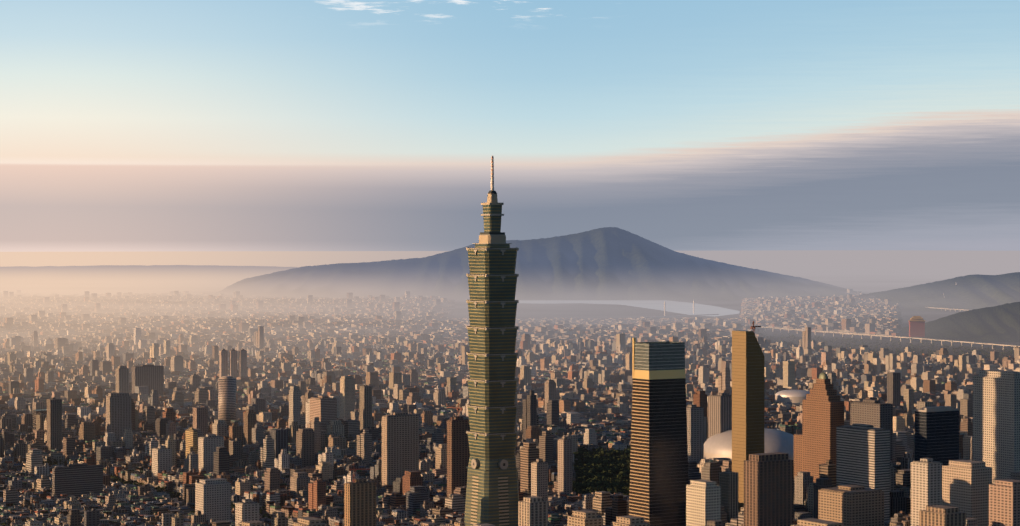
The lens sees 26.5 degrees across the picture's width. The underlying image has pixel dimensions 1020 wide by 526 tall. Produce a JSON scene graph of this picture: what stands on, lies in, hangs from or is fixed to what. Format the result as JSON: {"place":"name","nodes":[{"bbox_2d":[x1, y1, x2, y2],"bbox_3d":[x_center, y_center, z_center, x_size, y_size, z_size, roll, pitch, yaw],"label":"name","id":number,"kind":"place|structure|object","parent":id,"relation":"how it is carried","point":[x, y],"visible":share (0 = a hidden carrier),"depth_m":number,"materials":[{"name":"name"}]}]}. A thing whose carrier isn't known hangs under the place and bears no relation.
{"place":"outdoors","nodes":[
{"label":"outdoors","id":0,"kind":"place"},
{"bbox_2d":[33,409,46,428],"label":"building","id":1,"kind":"structure","parent":0,"point":[35,412],"depth_m":4393.77,"materials":[{"name":"grey"}]},
{"bbox_2d":[0,265,298,282],"bbox_3d":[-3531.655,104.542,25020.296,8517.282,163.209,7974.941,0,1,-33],"label":"distant hills","id":2,"kind":"structure","parent":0,"point":[138,274],"depth_m":23750.14,"materials":[{"name":"grey"}]},
{"bbox_2d":[218,376,235,425],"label":"round tower","id":3,"kind":"structure","parent":0,"point":[227,399],"depth_m":4603.86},
{"bbox_2d":[0,250,1019,516],"bbox_3d":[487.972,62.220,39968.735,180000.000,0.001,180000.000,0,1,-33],"label":"ground","id":4,"kind":"structure","parent":0,"point":[870,270],"depth_m":37952.27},
{"bbox_2d":[27,445,630,524],"bbox_3d":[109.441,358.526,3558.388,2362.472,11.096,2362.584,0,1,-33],"label":"street trees","id":5,"kind":"object","parent":4,"relation":"on","point":[269,516],"visible":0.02,"depth_m":3429.72,"materials":[{"name":"green plant"}]},
{"bbox_2d":[0,393,787,525],"bbox_3d":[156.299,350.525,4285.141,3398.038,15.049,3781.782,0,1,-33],"label":"boulevard trees","id":6,"kind":"object","parent":4,"relation":"on","point":[121,480],"depth_m":3486.47,"materials":[{"name":"green plant"}]},
{"bbox_2d":[464,155,518,525],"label":"skyscraper","id":7,"kind":"structure","parent":4,"relation":"on","point":[492,493],"depth_m":2754.82,"materials":[{"name":"green glass"}]},
{"bbox_2d":[0,289,1019,525],"bbox_3d":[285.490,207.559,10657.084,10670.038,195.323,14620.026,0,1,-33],"label":"city blocks","id":8,"kind":"structure","parent":4,"relation":"on","point":[161,362],"depth_m":4302.34,"materials":[{"name":"grey concrete"}]},
{"bbox_2d":[349,403,462,482],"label":"construction cranes","id":9,"kind":"object","parent":8,"relation":"on","point":[354,469],"visible":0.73,"depth_m":2707.22,"materials":[{"name":"brown metal"}]},
{"bbox_2d":[572,447,630,495],"bbox_3d":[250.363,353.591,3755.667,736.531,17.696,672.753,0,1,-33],"label":"park trees","id":10,"kind":"object","parent":4,"relation":"on","point":[592,478],"visible":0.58,"depth_m":3665.71,"materials":[{"name":"green plant"}]},
{"bbox_2d":[604,338,688,525],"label":"skyscraper","id":11,"kind":"structure","parent":4,"relation":"on","point":[659,482],"depth_m":2702.89,"materials":[{"name":"black glass"}]},
{"bbox_2d":[641,300,718,317],"bbox_3d":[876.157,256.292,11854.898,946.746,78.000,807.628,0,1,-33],"label":"cable-stayed bridge","id":12,"kind":"structure","parent":4,"relation":"on","point":[679,315],"depth_m":11573.26,"materials":[{"name":"white concrete"}]},
{"bbox_2d":[732,330,763,511],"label":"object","id":13,"kind":"structure","parent":4,"relation":"on","point":[747,396],"depth_m":2877.87,"materials":[{"name":"beige concrete"}]},
{"bbox_2d":[750,321,760,332],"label":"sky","id":14,"kind":"structure","parent":13,"relation":"on","point":[752,327],"depth_m":2881.30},
{"bbox_2d":[704,428,793,459],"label":"stadium dome","id":15,"kind":"structure","parent":4,"relation":"on","point":[718,445],"depth_m":3813.03,"materials":[{"name":"grey metal"}]},
{"bbox_2d":[775,390,809,402],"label":"arena","id":16,"kind":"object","parent":4,"relation":"on","point":[793,396],"visible":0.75,"depth_m":5281.42,"materials":[{"name":"white metal"}]},
{"bbox_2d":[764,333,1013,359],"bbox_3d":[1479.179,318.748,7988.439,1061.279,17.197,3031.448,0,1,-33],"label":"riverside trees","id":17,"kind":"object","parent":4,"relation":"on","point":[945,345],"visible":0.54,"depth_m":8258.25,"materials":[{"name":"green plant"}]},
{"bbox_2d":[761,326,1019,348],"bbox_3d":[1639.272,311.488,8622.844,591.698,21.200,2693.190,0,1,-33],"label":"elevated expressway","id":18,"kind":"structure","parent":4,"relation":"on","point":[911,338],"depth_m":8835.25,"materials":[{"name":"grey concrete"}]},
{"bbox_2d":[914,406,958,464],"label":"blue glass tower","id":19,"kind":"structure","parent":4,"relation":"on","point":[937,434],"depth_m":2738.40,"materials":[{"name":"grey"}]},
{"bbox_2d":[927,307,966,311],"bbox_3d":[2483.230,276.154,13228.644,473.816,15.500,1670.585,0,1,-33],"label":"distant viaduct","id":20,"kind":"object","parent":4,"relation":"on","point":[948,308],"visible":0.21,"depth_m":12894.38,"materials":[{"name":"grey concrete"}]},
{"bbox_2d":[522,415,538,431],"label":"building","id":21,"kind":"structure","parent":0,"point":[537,421],"depth_m":4285.26,"materials":[{"name":"grey"}]},
{"bbox_2d":[211,227,859,300],"bbox_3d":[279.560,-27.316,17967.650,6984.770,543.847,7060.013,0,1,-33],"label":"mountain","id":22,"kind":"structure","parent":0,"point":[610,263],"depth_m":16549.28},
{"bbox_2d":[519,300,739,316],"bbox_3d":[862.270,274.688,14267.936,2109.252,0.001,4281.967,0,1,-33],"label":"river","id":23,"kind":"structure","parent":0,"point":[681,307],"depth_m":14067.87,"materials":[{"name":"grey liquid"}]},
{"bbox_2d":[819,370,827,378],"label":"rooftop dome","id":24,"kind":"structure","parent":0,"point":[822,375],"depth_m":3093.30,"materials":[{"name":"beige metal"}]},
{"bbox_2d":[854,272,1019,310],"bbox_3d":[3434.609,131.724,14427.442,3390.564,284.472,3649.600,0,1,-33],"label":"beitou hills","id":25,"kind":"structure","parent":0,"point":[972,292],"depth_m":13793.42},
{"bbox_2d":[901,302,1019,341],"bbox_3d":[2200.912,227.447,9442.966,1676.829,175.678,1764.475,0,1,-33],"label":"hill","id":26,"kind":"structure","parent":0,"point":[999,323],"depth_m":9137.69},
{"bbox_2d":[908,316,924,336],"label":"grand hotel","id":27,"kind":"structure","parent":26,"relation":"on","point":[916,326],"depth_m":8838.17,"materials":[{"name":"red"}]}
]}

